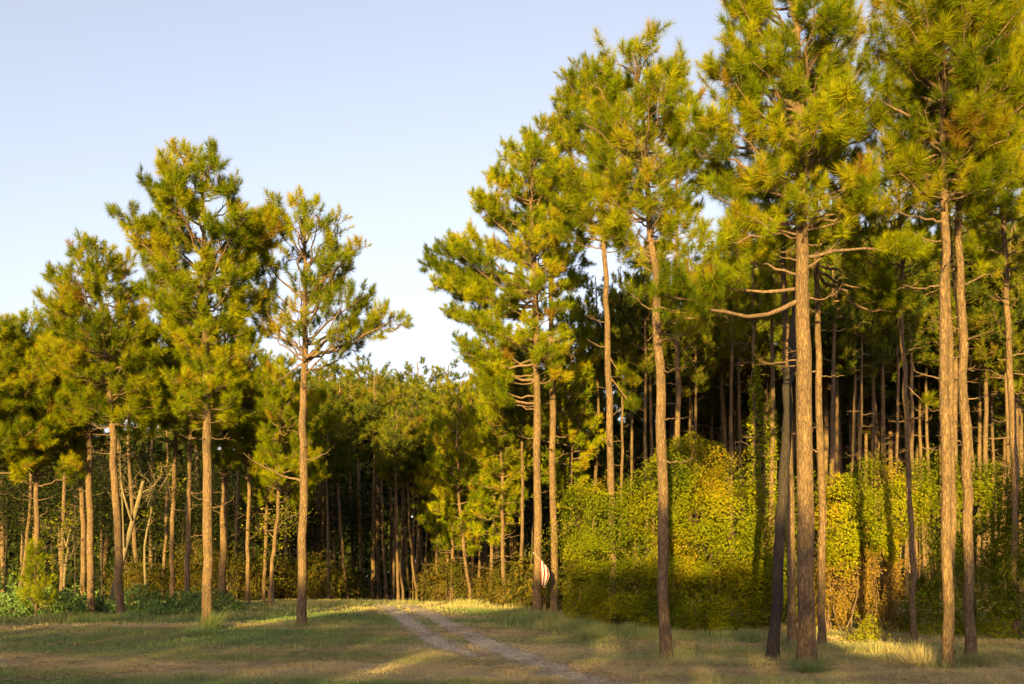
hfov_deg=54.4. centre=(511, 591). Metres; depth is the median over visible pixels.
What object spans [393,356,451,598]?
pine tree
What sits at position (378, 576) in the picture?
pine tree
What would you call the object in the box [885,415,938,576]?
pine tree
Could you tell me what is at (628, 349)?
pine tree
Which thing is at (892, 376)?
pine tree
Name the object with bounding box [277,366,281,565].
pine tree
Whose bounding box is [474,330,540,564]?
pine tree
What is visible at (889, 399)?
pine tree
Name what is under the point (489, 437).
pine tree
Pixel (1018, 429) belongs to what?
pine tree
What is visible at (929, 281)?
pine tree
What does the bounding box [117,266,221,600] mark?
pine tree
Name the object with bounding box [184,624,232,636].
grass clump
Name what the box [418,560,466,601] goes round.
brush
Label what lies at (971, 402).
pine tree
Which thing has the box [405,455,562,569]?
broadleaf tree
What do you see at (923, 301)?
pine tree
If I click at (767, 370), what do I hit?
pine tree
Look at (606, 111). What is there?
pine tree
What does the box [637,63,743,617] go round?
pine tree
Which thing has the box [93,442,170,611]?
bare tree
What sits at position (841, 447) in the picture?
pine tree
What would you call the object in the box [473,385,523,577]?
pine tree
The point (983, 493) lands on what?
vine thicket
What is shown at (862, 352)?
pine tree
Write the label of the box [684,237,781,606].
pine tree
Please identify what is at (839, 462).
pine tree
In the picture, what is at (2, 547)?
pine tree
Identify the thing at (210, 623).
grass clump
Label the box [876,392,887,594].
pine tree
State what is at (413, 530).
pine tree
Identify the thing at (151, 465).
pine tree
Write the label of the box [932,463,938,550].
pine tree
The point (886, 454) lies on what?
pine tree
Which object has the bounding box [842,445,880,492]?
pine tree
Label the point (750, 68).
pine tree
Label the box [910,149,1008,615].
pine tree
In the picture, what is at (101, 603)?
shrub
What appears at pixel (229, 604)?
shrub
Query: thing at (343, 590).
brush
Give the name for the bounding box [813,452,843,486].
pine tree
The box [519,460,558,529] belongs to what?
pine tree
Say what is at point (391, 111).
sky
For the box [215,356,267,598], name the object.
pine tree
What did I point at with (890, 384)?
pine tree
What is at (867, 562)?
dry brush
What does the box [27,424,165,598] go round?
broadleaf tree
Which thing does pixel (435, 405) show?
pine tree
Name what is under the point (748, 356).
pine tree
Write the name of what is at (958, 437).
pine tree
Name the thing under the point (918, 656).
grass clump
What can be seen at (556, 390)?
pine tree
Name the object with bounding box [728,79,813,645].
pine tree
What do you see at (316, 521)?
broadleaf tree
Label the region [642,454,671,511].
pine tree
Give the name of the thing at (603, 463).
pine tree
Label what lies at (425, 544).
pine tree
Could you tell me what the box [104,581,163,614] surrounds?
shrub
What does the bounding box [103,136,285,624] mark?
pine tree
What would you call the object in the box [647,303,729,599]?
pine tree
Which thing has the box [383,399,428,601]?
pine tree
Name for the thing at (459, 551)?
pine tree
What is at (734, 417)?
pine tree
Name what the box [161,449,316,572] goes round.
broadleaf tree
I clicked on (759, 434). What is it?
pine tree
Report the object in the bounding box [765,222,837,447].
pine tree
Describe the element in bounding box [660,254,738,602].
pine tree
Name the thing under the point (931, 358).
pine tree
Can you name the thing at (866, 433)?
pine tree
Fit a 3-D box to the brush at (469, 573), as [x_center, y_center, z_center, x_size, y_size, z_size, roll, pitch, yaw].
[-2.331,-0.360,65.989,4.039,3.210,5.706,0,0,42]
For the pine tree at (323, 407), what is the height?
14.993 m
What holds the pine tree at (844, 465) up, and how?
on the ground at (363, 612)
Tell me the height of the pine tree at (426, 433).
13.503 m
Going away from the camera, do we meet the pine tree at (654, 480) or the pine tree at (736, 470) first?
the pine tree at (736, 470)
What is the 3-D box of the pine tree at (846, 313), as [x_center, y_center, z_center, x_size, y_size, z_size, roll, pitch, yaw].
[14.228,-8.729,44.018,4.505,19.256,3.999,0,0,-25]
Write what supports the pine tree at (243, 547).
on the ground at (363, 612)
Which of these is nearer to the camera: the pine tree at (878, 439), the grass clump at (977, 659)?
the grass clump at (977, 659)
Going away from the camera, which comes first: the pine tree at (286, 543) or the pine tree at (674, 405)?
the pine tree at (674, 405)
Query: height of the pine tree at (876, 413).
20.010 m
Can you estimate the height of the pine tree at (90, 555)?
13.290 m
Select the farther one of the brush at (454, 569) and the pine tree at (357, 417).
the pine tree at (357, 417)
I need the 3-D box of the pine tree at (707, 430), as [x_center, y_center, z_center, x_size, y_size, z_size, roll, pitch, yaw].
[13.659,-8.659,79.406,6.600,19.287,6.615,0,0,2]
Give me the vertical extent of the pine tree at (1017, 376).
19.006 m
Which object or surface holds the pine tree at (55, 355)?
on the ground at (363, 612)
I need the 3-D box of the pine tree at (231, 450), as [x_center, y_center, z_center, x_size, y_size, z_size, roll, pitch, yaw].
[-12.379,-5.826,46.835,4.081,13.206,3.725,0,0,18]
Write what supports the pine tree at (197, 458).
on the ground at (363, 612)
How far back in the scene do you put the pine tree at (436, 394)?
80.32 m
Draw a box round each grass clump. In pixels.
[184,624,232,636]
[194,608,227,629]
[565,626,614,639]
[772,655,854,673]
[885,639,941,665]
[955,645,1008,668]
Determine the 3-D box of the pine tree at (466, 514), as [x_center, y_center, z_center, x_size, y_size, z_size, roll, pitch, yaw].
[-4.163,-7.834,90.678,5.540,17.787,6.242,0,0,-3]
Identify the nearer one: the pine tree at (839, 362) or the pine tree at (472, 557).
the pine tree at (839, 362)
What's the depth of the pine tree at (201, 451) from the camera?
95.56 m
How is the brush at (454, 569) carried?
on the ground at (363, 612)
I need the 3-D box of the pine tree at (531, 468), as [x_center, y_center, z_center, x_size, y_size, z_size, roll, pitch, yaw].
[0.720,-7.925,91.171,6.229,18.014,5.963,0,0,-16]
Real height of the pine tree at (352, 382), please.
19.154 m
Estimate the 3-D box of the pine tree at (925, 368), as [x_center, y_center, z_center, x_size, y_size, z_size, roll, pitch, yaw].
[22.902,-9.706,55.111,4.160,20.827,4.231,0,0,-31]
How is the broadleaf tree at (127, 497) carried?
on the ground at (363, 612)
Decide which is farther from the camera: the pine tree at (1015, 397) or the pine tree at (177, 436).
the pine tree at (1015, 397)
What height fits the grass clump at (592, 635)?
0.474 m
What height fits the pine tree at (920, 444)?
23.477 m
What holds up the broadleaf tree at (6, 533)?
on the ground at (363, 612)
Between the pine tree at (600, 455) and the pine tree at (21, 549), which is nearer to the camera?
the pine tree at (600, 455)
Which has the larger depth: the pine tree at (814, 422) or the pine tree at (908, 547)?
the pine tree at (908, 547)
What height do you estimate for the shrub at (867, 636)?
1.866 m
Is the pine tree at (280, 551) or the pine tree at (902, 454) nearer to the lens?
the pine tree at (280, 551)
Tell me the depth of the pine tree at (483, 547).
104.00 m
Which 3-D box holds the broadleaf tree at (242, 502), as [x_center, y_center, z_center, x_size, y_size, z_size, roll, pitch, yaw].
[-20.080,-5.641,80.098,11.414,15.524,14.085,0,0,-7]
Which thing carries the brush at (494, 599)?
on the ground at (363, 612)
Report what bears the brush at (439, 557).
on the ground at (363, 612)
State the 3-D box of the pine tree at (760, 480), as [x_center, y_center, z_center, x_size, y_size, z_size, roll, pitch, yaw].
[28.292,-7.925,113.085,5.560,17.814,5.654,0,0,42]
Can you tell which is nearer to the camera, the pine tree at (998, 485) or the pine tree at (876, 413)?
the pine tree at (876, 413)
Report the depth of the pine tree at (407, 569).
73.57 m
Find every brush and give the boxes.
[98,554,163,597]
[126,562,201,599]
[157,554,217,598]
[166,535,250,597]
[191,541,267,600]
[231,549,285,598]
[252,565,309,599]
[266,552,333,599]
[283,550,342,598]
[307,553,359,599]
[319,561,440,595]
[320,563,370,599]
[410,554,488,602]
[417,545,481,600]
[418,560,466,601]
[439,562,485,599]
[461,576,513,600]
[466,561,549,603]
[474,542,529,596]
[480,562,571,607]
[500,518,641,609]
[814,517,931,632]
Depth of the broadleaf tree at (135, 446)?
45.91 m
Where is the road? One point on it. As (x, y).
(505, 652)
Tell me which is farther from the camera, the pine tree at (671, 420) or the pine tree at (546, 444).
the pine tree at (546, 444)
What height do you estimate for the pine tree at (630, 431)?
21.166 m
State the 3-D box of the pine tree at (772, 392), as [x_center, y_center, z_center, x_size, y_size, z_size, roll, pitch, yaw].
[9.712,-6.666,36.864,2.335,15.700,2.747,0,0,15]
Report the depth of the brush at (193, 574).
57.52 m
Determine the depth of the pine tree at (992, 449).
59.39 m
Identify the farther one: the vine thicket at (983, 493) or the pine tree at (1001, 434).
the pine tree at (1001, 434)
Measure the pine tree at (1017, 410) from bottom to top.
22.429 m
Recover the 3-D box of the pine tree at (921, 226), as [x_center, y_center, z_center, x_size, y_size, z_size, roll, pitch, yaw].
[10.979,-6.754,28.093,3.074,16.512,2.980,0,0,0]
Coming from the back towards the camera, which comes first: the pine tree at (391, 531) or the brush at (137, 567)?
the pine tree at (391, 531)
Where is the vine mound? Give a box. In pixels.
[539,430,786,630]
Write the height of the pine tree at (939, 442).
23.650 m
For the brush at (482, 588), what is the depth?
59.68 m
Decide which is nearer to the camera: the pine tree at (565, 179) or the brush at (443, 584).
the pine tree at (565, 179)
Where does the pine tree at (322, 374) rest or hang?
on the ground at (363, 612)
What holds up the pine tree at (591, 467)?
on the ground at (363, 612)
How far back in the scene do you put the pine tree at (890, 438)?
67.21 m
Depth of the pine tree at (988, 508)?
65.86 m
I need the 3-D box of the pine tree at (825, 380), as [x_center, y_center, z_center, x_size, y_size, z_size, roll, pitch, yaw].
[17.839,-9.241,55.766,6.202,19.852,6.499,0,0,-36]
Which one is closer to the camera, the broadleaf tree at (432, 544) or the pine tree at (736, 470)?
the broadleaf tree at (432, 544)
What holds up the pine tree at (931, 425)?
on the ground at (363, 612)
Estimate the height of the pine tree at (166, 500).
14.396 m
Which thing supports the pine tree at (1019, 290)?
on the ground at (363, 612)
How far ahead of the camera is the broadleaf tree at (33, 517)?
67.89 m
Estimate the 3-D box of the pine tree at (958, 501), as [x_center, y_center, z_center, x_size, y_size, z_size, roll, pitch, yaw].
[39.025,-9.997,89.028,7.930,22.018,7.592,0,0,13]
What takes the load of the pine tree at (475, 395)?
on the ground at (363, 612)
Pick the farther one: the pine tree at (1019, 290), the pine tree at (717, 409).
the pine tree at (717, 409)
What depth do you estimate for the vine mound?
33.89 m
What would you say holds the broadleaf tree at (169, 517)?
on the ground at (363, 612)
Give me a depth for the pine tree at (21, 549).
96.13 m
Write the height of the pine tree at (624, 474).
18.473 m
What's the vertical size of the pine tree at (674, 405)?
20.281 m
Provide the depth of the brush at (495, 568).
51.64 m
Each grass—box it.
[0,596,1023,671]
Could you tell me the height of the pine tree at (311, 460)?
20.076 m
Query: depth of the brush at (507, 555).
61.92 m
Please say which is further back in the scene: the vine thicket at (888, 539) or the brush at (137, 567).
the brush at (137, 567)
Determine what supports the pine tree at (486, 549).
on the ground at (363, 612)
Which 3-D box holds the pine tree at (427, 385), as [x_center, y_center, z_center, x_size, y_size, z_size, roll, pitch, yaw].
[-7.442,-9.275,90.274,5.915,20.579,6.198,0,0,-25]
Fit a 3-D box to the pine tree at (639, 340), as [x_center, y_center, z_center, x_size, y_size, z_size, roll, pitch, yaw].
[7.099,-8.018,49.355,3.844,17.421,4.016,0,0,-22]
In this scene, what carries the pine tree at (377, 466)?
on the ground at (363, 612)
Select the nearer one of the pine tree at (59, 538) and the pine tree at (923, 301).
the pine tree at (923, 301)
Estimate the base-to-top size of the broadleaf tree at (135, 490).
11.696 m
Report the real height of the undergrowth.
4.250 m
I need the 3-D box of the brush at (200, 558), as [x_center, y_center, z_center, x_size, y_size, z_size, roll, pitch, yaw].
[-18.873,-1.171,62.392,6.743,4.913,4.773,0,0,16]
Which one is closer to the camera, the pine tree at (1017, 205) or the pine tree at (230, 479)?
the pine tree at (1017, 205)
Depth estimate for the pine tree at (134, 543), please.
57.83 m
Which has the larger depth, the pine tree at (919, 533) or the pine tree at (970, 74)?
the pine tree at (919, 533)
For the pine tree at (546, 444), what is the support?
on the ground at (363, 612)
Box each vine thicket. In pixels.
[724,470,850,625]
[795,448,933,633]
[889,443,1023,639]
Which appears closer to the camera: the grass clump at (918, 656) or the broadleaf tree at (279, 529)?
the grass clump at (918, 656)
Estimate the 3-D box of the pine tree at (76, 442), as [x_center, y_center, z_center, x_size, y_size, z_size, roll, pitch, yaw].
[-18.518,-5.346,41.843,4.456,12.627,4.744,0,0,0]
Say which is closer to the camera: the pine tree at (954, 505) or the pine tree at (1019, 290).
the pine tree at (954, 505)
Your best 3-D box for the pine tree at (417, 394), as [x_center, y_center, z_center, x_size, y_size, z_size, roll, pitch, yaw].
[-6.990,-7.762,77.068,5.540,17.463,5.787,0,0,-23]
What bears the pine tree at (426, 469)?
on the ground at (363, 612)
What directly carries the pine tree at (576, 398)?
on the ground at (363, 612)
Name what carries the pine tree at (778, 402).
on the ground at (363, 612)
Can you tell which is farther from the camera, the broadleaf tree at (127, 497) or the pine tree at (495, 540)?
the broadleaf tree at (127, 497)
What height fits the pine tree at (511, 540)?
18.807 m
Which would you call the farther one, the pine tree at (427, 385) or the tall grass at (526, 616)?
the pine tree at (427, 385)
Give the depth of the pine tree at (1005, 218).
30.11 m
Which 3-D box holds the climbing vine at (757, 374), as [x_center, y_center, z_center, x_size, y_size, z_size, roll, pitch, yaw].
[8.809,-3.824,35.993,0.817,9.504,0.862,0,0,-24]
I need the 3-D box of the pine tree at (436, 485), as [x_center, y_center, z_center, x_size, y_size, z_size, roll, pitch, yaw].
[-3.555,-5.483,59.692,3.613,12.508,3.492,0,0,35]
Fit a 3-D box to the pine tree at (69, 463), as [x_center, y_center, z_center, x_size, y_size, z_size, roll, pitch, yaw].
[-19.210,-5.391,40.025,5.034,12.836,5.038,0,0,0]
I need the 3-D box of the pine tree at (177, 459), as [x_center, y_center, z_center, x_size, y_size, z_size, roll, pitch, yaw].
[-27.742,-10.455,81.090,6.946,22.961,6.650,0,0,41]
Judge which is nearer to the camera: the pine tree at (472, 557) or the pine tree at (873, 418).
the pine tree at (873, 418)
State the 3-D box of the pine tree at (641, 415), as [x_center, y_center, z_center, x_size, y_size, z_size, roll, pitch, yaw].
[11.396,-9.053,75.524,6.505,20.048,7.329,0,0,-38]
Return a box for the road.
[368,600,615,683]
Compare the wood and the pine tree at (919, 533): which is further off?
the wood
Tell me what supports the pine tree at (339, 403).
on the ground at (363, 612)
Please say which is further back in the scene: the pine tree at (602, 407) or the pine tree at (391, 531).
the pine tree at (391, 531)
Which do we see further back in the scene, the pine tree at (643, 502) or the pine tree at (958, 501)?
the pine tree at (643, 502)
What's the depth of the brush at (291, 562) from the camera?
61.92 m
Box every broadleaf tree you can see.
[0,449,148,596]
[0,453,105,588]
[0,458,109,598]
[0,466,76,584]
[3,437,145,593]
[6,442,125,586]
[8,474,148,582]
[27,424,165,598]
[42,440,201,590]
[45,439,194,598]
[78,462,218,598]
[95,455,246,585]
[110,447,243,580]
[117,430,212,600]
[134,443,273,582]
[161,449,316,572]
[177,459,309,578]
[185,448,325,566]
[213,467,321,563]
[214,484,376,569]
[232,467,366,566]
[232,492,321,602]
[233,480,380,580]
[290,454,398,596]
[317,477,421,594]
[381,471,512,583]
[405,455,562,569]
[473,479,596,564]
[516,437,642,601]
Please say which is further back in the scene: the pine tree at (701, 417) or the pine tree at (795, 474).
the pine tree at (795, 474)
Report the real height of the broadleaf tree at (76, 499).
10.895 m
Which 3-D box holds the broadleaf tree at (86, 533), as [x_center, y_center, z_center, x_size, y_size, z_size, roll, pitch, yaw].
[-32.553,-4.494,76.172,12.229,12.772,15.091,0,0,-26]
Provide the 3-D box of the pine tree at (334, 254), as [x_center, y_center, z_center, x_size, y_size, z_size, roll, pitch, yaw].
[-6.410,-6.309,33.695,5.021,15.147,4.880,0,0,-41]
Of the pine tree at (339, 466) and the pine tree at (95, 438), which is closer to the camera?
the pine tree at (339, 466)
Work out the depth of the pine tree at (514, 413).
47.67 m
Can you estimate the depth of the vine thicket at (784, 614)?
34.99 m
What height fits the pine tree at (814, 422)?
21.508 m
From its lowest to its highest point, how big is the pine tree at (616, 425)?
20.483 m
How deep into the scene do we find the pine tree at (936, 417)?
79.16 m
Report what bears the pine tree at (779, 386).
on the ground at (363, 612)
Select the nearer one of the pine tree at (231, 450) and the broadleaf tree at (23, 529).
the pine tree at (231, 450)
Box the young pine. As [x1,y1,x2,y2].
[12,535,60,614]
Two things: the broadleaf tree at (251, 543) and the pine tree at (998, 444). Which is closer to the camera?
the broadleaf tree at (251, 543)
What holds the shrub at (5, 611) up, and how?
on the ground at (363, 612)
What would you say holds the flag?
attached to the pine tree at (471, 281)
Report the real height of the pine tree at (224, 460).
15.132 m
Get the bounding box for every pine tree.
[0,300,94,607]
[0,313,65,494]
[0,349,16,592]
[3,348,12,588]
[14,472,43,586]
[19,485,23,569]
[21,319,123,602]
[22,295,143,613]
[24,224,169,614]
[49,411,93,590]
[54,446,71,568]
[85,421,127,567]
[92,332,130,579]
[95,323,142,598]
[98,348,160,582]
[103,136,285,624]
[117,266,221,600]
[127,415,163,582]
[141,374,186,598]
[148,306,241,605]
[160,338,185,555]
[170,410,217,565]
[171,351,236,584]
[181,437,220,460]
[182,292,263,603]
[211,335,287,604]
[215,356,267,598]
[220,363,252,559]
[221,342,255,553]
[236,374,344,603]
[242,350,323,606]
[245,182,415,626]
[250,348,284,553]
[265,364,326,595]
[271,381,333,577]
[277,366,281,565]
[307,377,352,561]
[307,419,359,599]
[308,367,342,577]
[308,372,334,560]
[310,359,351,566]
[317,374,370,597]
[318,358,352,568]
[318,405,368,599]
[323,351,389,596]
[326,366,380,596]
[342,367,406,599]
[349,363,415,599]
[362,383,421,599]
[368,360,404,599]
[371,408,410,600]
[372,405,424,600]
[372,408,409,599]
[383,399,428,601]
[386,379,438,600]
[389,416,416,600]
[390,368,420,600]
[391,405,435,599]
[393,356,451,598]
[409,407,455,586]
[410,358,474,555]
[415,123,584,612]
[416,408,433,601]
[417,407,469,592]
[418,377,449,575]
[421,402,444,572]
[422,392,463,591]
[424,375,492,599]
[424,387,450,551]
[425,397,479,600]
[437,381,474,574]
[448,383,485,595]
[452,385,506,597]
[453,375,482,582]
[460,390,525,594]
[461,371,533,602]
[465,469,478,562]
[472,342,526,576]
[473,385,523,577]
[473,469,500,570]
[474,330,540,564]
[476,337,526,563]
[482,503,485,568]
[488,343,561,603]
[501,110,596,611]
[507,324,568,571]
[507,328,563,570]
[507,444,543,565]
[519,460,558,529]
[526,392,591,600]
[528,299,606,590]
[531,406,576,567]
[535,48,643,624]
[542,472,575,582]
[547,325,620,568]
[554,292,606,596]
[556,427,601,563]
[558,404,620,555]
[565,271,624,597]
[572,15,713,658]
[586,439,620,559]
[587,267,641,591]
[595,383,668,587]
[597,239,689,561]
[598,269,652,595]
[599,273,666,595]
[599,437,643,556]
[603,406,649,490]
[610,268,684,586]
[617,444,655,566]
[618,383,705,491]
[625,412,681,559]
[635,387,694,513]
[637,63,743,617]
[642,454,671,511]
[647,0,936,663]
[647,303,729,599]
[647,313,687,600]
[647,406,716,548]
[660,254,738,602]
[661,267,716,600]
[669,408,727,548]
[670,391,733,597]
[681,241,779,594]
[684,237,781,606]
[693,363,728,595]
[697,344,774,494]
[699,427,756,588]
[701,248,769,597]
[704,406,782,516]
[708,391,729,577]
[709,339,793,552]
[711,285,776,537]
[712,268,751,595]
[714,226,789,618]
[717,362,763,597]
[726,425,761,523]
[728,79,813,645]
[733,373,792,466]
[733,410,781,518]
[735,239,812,599]
[745,225,795,552]
[745,466,777,506]
[746,55,826,659]
[751,333,774,596]
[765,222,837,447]
[766,302,853,513]
[771,32,927,646]
[773,239,823,597]
[775,423,828,553]
[775,441,815,488]
[775,442,796,549]
[776,368,829,435]
[776,373,857,567]
[786,185,878,598]
[809,234,869,598]
[811,223,897,602]
[812,246,852,591]
[812,391,870,518]
[813,397,885,591]
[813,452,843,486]
[824,318,909,600]
[826,237,897,591]
[826,241,929,595]
[828,364,915,590]
[828,406,849,589]
[828,414,880,503]
[834,218,913,602]
[835,377,886,527]
[840,206,931,600]
[840,379,854,592]
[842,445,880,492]
[843,433,904,475]
[846,73,939,642]
[856,366,937,589]
[861,0,1023,667]
[861,220,892,597]
[866,345,915,600]
[867,217,940,604]
[868,365,938,574]
[868,400,933,480]
[869,385,937,579]
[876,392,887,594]
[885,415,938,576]
[886,420,961,579]
[888,211,955,599]
[889,322,932,599]
[894,232,1014,598]
[894,381,958,573]
[899,0,1023,660]
[899,32,995,633]
[900,241,951,594]
[901,449,923,572]
[901,450,938,481]
[909,234,939,585]
[909,254,940,591]
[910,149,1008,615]
[914,360,1003,599]
[919,268,942,598]
[923,417,973,541]
[927,227,972,599]
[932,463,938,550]
[933,388,998,477]
[948,21,1023,636]
[950,189,1007,597]
[950,191,1023,600]
[957,216,1020,599]
[957,217,1023,602]
[957,418,1023,539]
[967,317,1023,599]
[968,221,1023,600]
[968,366,1023,508]
[970,260,1023,466]
[971,393,1023,504]
[974,435,1023,485]
[975,436,1023,495]
[976,407,1003,586]
[980,6,1023,264]
[980,363,1023,595]
[988,214,1023,578]
[990,420,1023,470]
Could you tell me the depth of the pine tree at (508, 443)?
60.02 m
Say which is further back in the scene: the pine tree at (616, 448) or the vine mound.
the pine tree at (616, 448)
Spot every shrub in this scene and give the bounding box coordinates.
[0,574,58,618]
[2,583,57,609]
[15,591,91,617]
[54,583,110,612]
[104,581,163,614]
[136,588,201,617]
[172,586,226,611]
[194,587,267,616]
[833,611,904,643]
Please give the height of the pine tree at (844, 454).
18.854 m
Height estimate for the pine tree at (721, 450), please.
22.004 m
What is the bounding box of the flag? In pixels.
[533,552,548,586]
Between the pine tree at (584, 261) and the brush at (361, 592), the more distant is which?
the brush at (361, 592)
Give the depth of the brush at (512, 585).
45.72 m
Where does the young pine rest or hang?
on the ground at (363, 612)
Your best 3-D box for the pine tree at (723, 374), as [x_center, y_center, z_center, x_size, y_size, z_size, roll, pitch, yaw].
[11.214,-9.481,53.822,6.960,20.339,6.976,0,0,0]
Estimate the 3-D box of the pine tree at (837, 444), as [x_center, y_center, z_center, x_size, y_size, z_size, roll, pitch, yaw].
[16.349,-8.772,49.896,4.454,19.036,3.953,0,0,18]
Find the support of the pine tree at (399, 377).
on the ground at (363, 612)
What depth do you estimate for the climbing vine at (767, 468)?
36.92 m
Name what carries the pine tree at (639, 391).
on the ground at (363, 612)
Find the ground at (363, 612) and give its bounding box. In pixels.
[0,598,1023,683]
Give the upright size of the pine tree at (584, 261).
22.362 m
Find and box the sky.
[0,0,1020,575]
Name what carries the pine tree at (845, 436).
on the ground at (363, 612)
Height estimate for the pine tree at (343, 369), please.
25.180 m
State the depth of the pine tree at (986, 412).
51.59 m
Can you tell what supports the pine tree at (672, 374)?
on the ground at (363, 612)
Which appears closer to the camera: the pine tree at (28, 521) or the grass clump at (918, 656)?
the grass clump at (918, 656)
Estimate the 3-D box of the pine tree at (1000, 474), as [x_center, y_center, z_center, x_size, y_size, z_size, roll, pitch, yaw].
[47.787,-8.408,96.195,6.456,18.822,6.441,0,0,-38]
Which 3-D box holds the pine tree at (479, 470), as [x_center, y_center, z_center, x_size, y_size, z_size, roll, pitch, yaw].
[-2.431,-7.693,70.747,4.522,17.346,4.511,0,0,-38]
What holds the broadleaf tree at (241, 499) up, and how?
on the ground at (363, 612)
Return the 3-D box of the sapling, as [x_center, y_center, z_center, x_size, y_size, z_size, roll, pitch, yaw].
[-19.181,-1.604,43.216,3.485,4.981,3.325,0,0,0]
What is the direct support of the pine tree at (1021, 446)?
on the ground at (363, 612)
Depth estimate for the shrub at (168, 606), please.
37.55 m
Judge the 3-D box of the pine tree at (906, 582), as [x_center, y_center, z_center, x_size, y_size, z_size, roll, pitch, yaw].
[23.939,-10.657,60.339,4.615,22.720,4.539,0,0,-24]
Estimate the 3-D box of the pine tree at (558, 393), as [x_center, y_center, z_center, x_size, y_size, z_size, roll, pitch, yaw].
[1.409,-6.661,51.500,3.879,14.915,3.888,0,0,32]
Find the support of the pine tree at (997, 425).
on the ground at (363, 612)
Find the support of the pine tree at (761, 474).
on the ground at (363, 612)
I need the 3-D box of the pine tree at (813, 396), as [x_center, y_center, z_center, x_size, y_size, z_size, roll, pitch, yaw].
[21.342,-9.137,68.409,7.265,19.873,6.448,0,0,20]
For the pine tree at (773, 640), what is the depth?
23.61 m
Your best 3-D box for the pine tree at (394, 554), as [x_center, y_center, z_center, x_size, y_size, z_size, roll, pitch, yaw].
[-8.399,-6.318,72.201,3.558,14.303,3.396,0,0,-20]
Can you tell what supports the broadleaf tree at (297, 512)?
on the ground at (363, 612)
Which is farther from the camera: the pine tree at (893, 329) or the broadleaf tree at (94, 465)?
the broadleaf tree at (94, 465)
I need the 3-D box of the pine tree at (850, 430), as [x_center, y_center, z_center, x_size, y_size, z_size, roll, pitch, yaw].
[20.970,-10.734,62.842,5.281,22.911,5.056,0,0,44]
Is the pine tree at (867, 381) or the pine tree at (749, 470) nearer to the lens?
the pine tree at (867, 381)
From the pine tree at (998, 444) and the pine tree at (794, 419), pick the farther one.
the pine tree at (998, 444)
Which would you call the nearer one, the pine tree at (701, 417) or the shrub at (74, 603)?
the shrub at (74, 603)
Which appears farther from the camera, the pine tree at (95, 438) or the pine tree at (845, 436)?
the pine tree at (95, 438)
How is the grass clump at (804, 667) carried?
on the ground at (363, 612)
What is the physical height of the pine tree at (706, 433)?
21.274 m
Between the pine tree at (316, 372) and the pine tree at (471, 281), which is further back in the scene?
the pine tree at (316, 372)
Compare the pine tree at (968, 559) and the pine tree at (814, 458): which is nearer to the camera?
the pine tree at (968, 559)
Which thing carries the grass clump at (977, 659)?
on the ground at (363, 612)
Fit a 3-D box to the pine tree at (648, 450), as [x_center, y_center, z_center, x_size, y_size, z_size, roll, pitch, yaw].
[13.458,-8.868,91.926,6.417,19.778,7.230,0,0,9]
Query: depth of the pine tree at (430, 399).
72.72 m
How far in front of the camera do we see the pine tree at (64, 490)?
56.02 m
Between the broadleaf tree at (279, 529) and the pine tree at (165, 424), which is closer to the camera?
the pine tree at (165, 424)
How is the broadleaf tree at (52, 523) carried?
on the ground at (363, 612)
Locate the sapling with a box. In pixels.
[29,499,106,600]
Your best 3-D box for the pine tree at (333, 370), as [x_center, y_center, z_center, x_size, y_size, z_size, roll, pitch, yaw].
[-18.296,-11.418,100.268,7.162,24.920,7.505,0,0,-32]
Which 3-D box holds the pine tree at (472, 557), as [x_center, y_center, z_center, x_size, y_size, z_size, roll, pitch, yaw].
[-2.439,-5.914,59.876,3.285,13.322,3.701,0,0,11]
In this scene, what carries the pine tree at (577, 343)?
on the ground at (363, 612)
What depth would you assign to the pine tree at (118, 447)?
79.49 m
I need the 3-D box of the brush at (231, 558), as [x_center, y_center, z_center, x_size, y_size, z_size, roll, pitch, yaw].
[-15.679,-0.884,56.264,4.668,3.933,3.305,0,0,13]
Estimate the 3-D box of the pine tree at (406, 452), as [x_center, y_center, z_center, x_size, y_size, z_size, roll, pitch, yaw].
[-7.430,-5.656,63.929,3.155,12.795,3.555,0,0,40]
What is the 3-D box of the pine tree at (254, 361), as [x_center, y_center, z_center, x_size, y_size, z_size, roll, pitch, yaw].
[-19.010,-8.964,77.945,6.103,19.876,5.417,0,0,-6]
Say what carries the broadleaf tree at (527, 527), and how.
on the ground at (363, 612)
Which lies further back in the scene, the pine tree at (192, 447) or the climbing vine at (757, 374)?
the pine tree at (192, 447)
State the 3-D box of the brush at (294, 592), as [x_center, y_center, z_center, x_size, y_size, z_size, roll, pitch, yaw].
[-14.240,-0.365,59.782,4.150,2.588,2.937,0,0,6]
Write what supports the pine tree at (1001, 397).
on the ground at (363, 612)
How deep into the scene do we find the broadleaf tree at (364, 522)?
75.85 m
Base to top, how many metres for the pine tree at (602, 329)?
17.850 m
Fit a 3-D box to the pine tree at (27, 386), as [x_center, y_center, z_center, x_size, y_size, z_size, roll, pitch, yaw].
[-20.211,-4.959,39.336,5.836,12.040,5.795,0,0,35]
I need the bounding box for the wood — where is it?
[0,430,1023,597]
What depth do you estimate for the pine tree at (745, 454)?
78.05 m
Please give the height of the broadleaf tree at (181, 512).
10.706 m
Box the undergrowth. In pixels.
[0,552,1011,600]
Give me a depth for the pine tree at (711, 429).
60.22 m
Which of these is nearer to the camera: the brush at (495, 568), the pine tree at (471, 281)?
the pine tree at (471, 281)
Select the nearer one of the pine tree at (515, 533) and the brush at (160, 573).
the brush at (160, 573)
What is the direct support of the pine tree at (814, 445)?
on the ground at (363, 612)
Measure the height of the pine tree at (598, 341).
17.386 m
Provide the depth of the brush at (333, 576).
61.22 m
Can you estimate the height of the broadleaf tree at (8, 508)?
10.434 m
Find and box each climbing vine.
[744,354,767,615]
[764,383,780,611]
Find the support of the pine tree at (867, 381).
on the ground at (363, 612)

